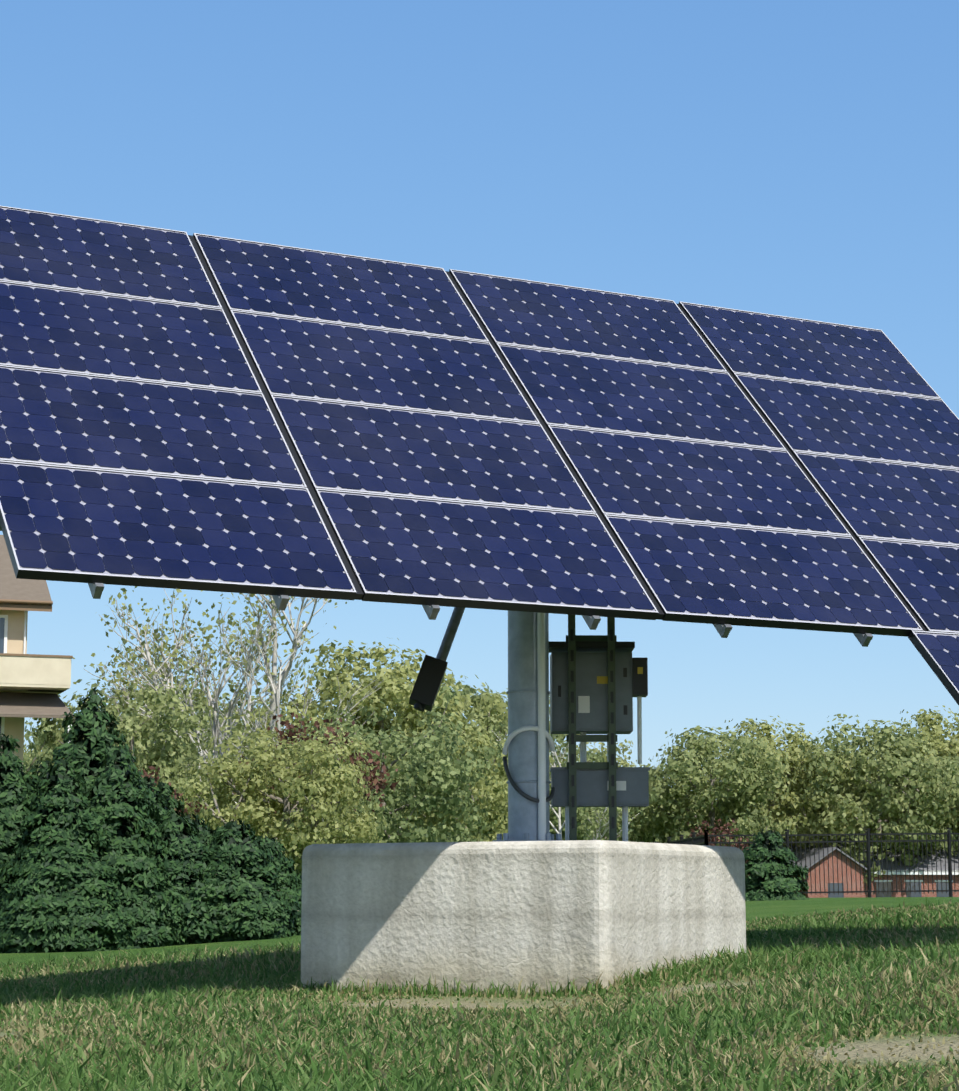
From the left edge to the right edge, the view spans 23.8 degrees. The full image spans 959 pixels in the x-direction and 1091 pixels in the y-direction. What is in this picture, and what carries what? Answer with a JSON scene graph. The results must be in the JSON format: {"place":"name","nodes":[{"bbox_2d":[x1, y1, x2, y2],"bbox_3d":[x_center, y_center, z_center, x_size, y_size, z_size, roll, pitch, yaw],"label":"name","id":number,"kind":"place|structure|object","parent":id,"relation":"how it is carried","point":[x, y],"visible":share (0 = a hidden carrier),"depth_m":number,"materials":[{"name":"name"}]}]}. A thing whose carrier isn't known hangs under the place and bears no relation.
{"place":"outdoors","nodes":[
{"label":"outdoors","id":0,"kind":"place"},
{"bbox_2d":[0,897,958,1090],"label":"grass","id":1,"kind":"structure","parent":0,"point":[234,1018],"depth_m":6.25,"materials":[{"name":"plant"}]},
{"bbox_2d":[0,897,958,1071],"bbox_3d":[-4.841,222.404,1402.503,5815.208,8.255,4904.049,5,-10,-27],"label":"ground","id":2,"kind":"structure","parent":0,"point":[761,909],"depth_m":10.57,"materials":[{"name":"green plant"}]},
{"bbox_2d":[0,733,41,911],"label":"evergreen","id":3,"kind":"object","parent":2,"relation":"on","point":[16,796],"visible":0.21,"depth_m":27.95,"materials":[{"name":"green plant"}]},
{"bbox_2d":[0,535,73,769],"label":"house","id":4,"kind":"structure","parent":2,"relation":"on","point":[33,685],"depth_m":74.53,"materials":[{"name":"beige paint"}]},
{"bbox_2d":[27,760,54,794],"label":"evergreen","id":5,"kind":"object","parent":2,"relation":"on","point":[43,766],"depth_m":30.25,"materials":[{"name":"green plant"}]},
{"bbox_2d":[23,725,59,764],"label":"tree","id":6,"kind":"object","parent":2,"relation":"on","point":[32,750],"depth_m":151.48,"materials":[{"name":"green plant"}]},
{"bbox_2d":[0,758,139,952],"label":"evergreen","id":7,"kind":"object","parent":2,"relation":"on","point":[52,900],"visible":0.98,"depth_m":26.69,"materials":[{"name":"green plant"}]},
{"bbox_2d":[23,722,141,778],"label":"tree","id":8,"kind":"object","parent":2,"relation":"on","point":[27,758],"depth_m":91.81,"materials":[{"name":"green plant"}]},
{"bbox_2d":[26,687,155,876],"bbox_3d":[-4.871,3.600,28.774,2.795,3.456,2.608,-5,-10,30],"label":"evergreen","id":9,"kind":"object","parent":2,"relation":"on","point":[78,752],"depth_m":28.67,"materials":[{"name":"green plant"}]},
{"bbox_2d":[83,749,194,949],"bbox_3d":[-4.491,3.846,27.905,2.164,2.631,2.126,2,-9,-13],"label":"evergreen","id":10,"kind":"object","parent":2,"relation":"on","point":[114,795],"visible":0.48,"depth_m":27.48,"materials":[{"name":"green plant"}]},
{"bbox_2d":[26,681,254,821],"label":"tree","id":11,"kind":"object","parent":2,"relation":"on","point":[176,748],"visible":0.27,"depth_m":76.20,"materials":[{"name":"green plant"}]},
{"bbox_2d":[23,676,269,809],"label":"tree","id":12,"kind":"object","parent":2,"relation":"on","point":[75,696],"visible":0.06,"depth_m":135.63,"materials":[{"name":"green plant"}]},
{"bbox_2d":[141,776,182,833],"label":"evergreen","id":13,"kind":"object","parent":2,"relation":"on","point":[163,811],"visible":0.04,"depth_m":29.25,"materials":[{"name":"green plant"}]},
{"bbox_2d":[154,781,186,816],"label":"evergreen","id":14,"kind":"object","parent":2,"relation":"on","point":[165,789],"visible":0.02,"depth_m":30.54,"materials":[{"name":"green plant"}]},
{"bbox_2d":[136,766,217,820],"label":"redbud tree","id":15,"kind":"object","parent":2,"relation":"on","point":[175,793],"visible":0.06,"depth_m":68.94,"materials":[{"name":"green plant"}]},
{"bbox_2d":[140,813,239,945],"bbox_3d":[-3.769,4.255,28.125,1.847,1.862,1.847,-7,-11,37],"label":"evergreen","id":16,"kind":"object","parent":2,"relation":"on","point":[185,852],"visible":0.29,"depth_m":27.61,"materials":[{"name":"green plant"}]},
{"bbox_2d":[116,633,264,781],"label":"pale tree","id":17,"kind":"object","parent":2,"relation":"on","point":[206,735],"visible":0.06,"depth_m":93.00,"materials":[{"name":"green plant"}]},
{"bbox_2d":[179,813,209,830],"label":"evergreen","id":18,"kind":"object","parent":2,"relation":"on","point":[198,822],"depth_m":30.24,"materials":[{"name":"green plant"}]},
{"bbox_2d":[181,826,215,885],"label":"evergreen","id":19,"kind":"object","parent":2,"relation":"on","point":[205,835],"depth_m":28.50,"materials":[{"name":"green plant"}]},
{"bbox_2d":[175,745,266,808],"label":"tree","id":20,"kind":"object","parent":2,"relation":"on","point":[227,805],"depth_m":97.17,"materials":[{"name":"green plant"}]},
{"bbox_2d":[73,586,399,808],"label":"pale tree","id":21,"kind":"object","parent":2,"relation":"on","point":[275,697],"visible":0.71,"depth_m":84.20,"materials":[{"name":"green plant"}]},
{"bbox_2d":[182,819,300,943],"bbox_3d":[-3.052,4.285,28.264,1.724,1.738,1.724,-1,-9,8],"label":"evergreen","id":22,"kind":"object","parent":2,"relation":"on","point":[236,865],"visible":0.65,"depth_m":27.75,"materials":[{"name":"green plant"}]},
{"bbox_2d":[255,835,301,936],"bbox_3d":[-2.725,4.433,28.803,1.495,1.507,1.495,-5,-10,28],"label":"evergreen","id":23,"kind":"object","parent":2,"relation":"on","point":[290,881],"visible":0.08,"depth_m":28.67,"materials":[{"name":"green plant"}]},
{"bbox_2d":[172,724,389,875],"bbox_3d":[-3.667,5.340,43.372,4.785,3.972,4.607,4,-10,-25],"label":"young tree","id":24,"kind":"object","parent":2,"relation":"on","point":[319,789],"visible":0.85,"depth_m":42.82,"materials":[{"name":"green plant"}]},
{"bbox_2d":[232,712,398,829],"bbox_3d":[-4.607,7.877,63.206,4.400,6.431,4.861,-2,-9,13],"label":"redbud tree","id":25,"kind":"object","parent":2,"relation":"on","point":[379,785],"depth_m":63.63,"materials":[{"name":"green plant"}]},
{"bbox_2d":[288,739,419,874],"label":"tree","id":26,"kind":"object","parent":2,"relation":"on","point":[370,810],"depth_m":102.48,"materials":[{"name":"green plant"}]},
{"bbox_2d":[243,686,502,842],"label":"tree","id":27,"kind":"object","parent":2,"relation":"on","point":[437,766],"visible":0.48,"depth_m":79.98,"materials":[{"name":"green plant"}]},
{"bbox_2d":[238,637,507,842],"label":"tree","id":28,"kind":"object","parent":2,"relation":"on","point":[397,685],"visible":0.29,"depth_m":133.55,"materials":[{"name":"green plant"}]},
{"bbox_2d":[305,674,568,818],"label":"tree","id":29,"kind":"object","parent":2,"relation":"on","point":[473,698],"visible":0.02,"depth_m":147.76,"materials":[{"name":"green plant"}]},
{"bbox_2d":[356,715,561,841],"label":"tree","id":30,"kind":"object","parent":2,"relation":"on","point":[498,806],"visible":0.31,"depth_m":87.83,"materials":[{"name":"green plant"}]},
{"bbox_2d":[281,946,758,998],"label":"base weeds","id":31,"kind":"object","parent":2,"relation":"on","point":[413,990],"visible":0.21,"depth_m":10.87,"materials":[{"name":"green plant"}]},
{"bbox_2d":[301,840,745,995],"bbox_3d":[0.257,2.091,11.746,1.732,1.073,1.732,-5,-10,29],"label":"concrete base","id":32,"kind":"object","parent":2,"relation":"on","point":[516,912],"visible":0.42,"depth_m":11.04,"materials":[{"name":"white concrete"}]},
{"bbox_2d":[492,611,564,841],"bbox_3d":[0.257,0.517,11.992,0.380,2.154,0.380,5,-10,-27],"label":"pole","id":33,"kind":"object","parent":32,"relation":"on","point":[529,741],"visible":0.6,"depth_m":11.83,"materials":[{"name":"grey metal"}]},
{"bbox_2d":[409,607,464,711],"bbox_3d":[-0.057,0.327,12.109,0.641,1.128,0.253,1,-9,-5],"label":"linear actuator","id":34,"kind":"object","parent":33,"relation":"attached to","point":[427,685],"visible":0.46,"depth_m":11.94,"materials":[{"name":"metal"}]},
{"bbox_2d":[0,206,958,704],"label":"solar array","id":35,"kind":"object","parent":33,"relation":"attached to","point":[204,412],"visible":1,"depth_m":11.60,"materials":[{"name":"blue glass"}]},
{"bbox_2d":[549,614,649,840],"bbox_3d":[0.623,0.985,12.145,0.557,1.237,0.340,0,-9,-1],"label":"electrical rack","id":36,"kind":"object","parent":32,"relation":"on","point":[598,683],"visible":0.9,"depth_m":12.07,"materials":[{"name":"grey metal"}]},
{"bbox_2d":[469,737,660,841],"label":"tree","id":37,"kind":"object","parent":2,"relation":"on","point":[554,822],"visible":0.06,"depth_m":136.63,"materials":[{"name":"green plant"}]},
{"bbox_2d":[484,707,647,839],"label":"pale tree","id":38,"kind":"object","parent":2,"relation":"on","point":[596,828],"visible":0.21,"depth_m":118.84,"materials":[{"name":"green plant"}]},
{"bbox_2d":[550,739,646,829],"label":"tree","id":39,"kind":"object","parent":2,"relation":"on","point":[623,749],"visible":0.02,"depth_m":155.39,"materials":[{"name":"green plant"}]},
{"bbox_2d":[592,793,697,841],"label":"tree","id":40,"kind":"object","parent":2,"relation":"on","point":[630,839],"depth_m":146.93,"materials":[{"name":"green plant"}]},
{"bbox_2d":[672,818,751,874],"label":"redbud tree","id":41,"kind":"object","parent":2,"relation":"on","point":[714,829],"visible":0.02,"depth_m":124.61,"materials":[{"name":"brown plant"}]},
{"bbox_2d":[625,725,806,858],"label":"tree","id":42,"kind":"object","parent":2,"relation":"on","point":[685,769],"visible":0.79,"depth_m":139.08,"materials":[{"name":"green plant"}]},
{"bbox_2d":[674,715,869,848],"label":"tree","id":43,"kind":"object","parent":2,"relation":"on","point":[797,812],"visible":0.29,"depth_m":147.30,"materials":[{"name":"green plant"}]},
{"bbox_2d":[740,829,809,900],"bbox_3d":[4.971,5.682,39.625,1.578,1.513,1.669,3,-9,-16],"label":"conifer tree","id":44,"kind":"object","parent":2,"relation":"on","point":[769,877],"visible":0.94,"depth_m":39.29,"materials":[{"name":"green plant"}]},
{"bbox_2d":[655,828,958,897],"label":"fence","id":45,"kind":"object","parent":2,"relation":"on","point":[694,839],"visible":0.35,"depth_m":51.99,"materials":[{"name":"black metal"}]},
{"bbox_2d":[764,743,924,827],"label":"tree","id":46,"kind":"object","parent":2,"relation":"on","point":[769,802],"depth_m":152.34,"materials":[{"name":"green plant"}]},
{"bbox_2d":[774,714,958,888],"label":"tree","id":47,"kind":"object","parent":2,"relation":"on","point":[900,757],"visible":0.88,"depth_m":143.87,"materials":[{"name":"green plant"}]},
{"bbox_2d":[783,843,958,897],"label":"brick house","id":48,"kind":"structure","parent":2,"relation":"on","point":[857,879],"depth_m":144.73,"materials":[{"name":"red"}]},
{"bbox_2d":[846,705,958,847],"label":"tree","id":49,"kind":"object","parent":2,"relation":"on","point":[939,742],"visible":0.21,"depth_m":153.68,"materials":[{"name":"green plant"}]},
{"bbox_2d":[850,748,958,858],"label":"tree","id":50,"kind":"object","parent":2,"relation":"on","point":[947,821],"visible":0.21,"depth_m":146.89,"materials":[{"name":"green plant"}]},
{"bbox_2d":[0,0,958,777],"label":"sky","id":51,"kind":"structure","parent":0,"point":[789,158],"materials":[{"name":"blue"}]}
]}

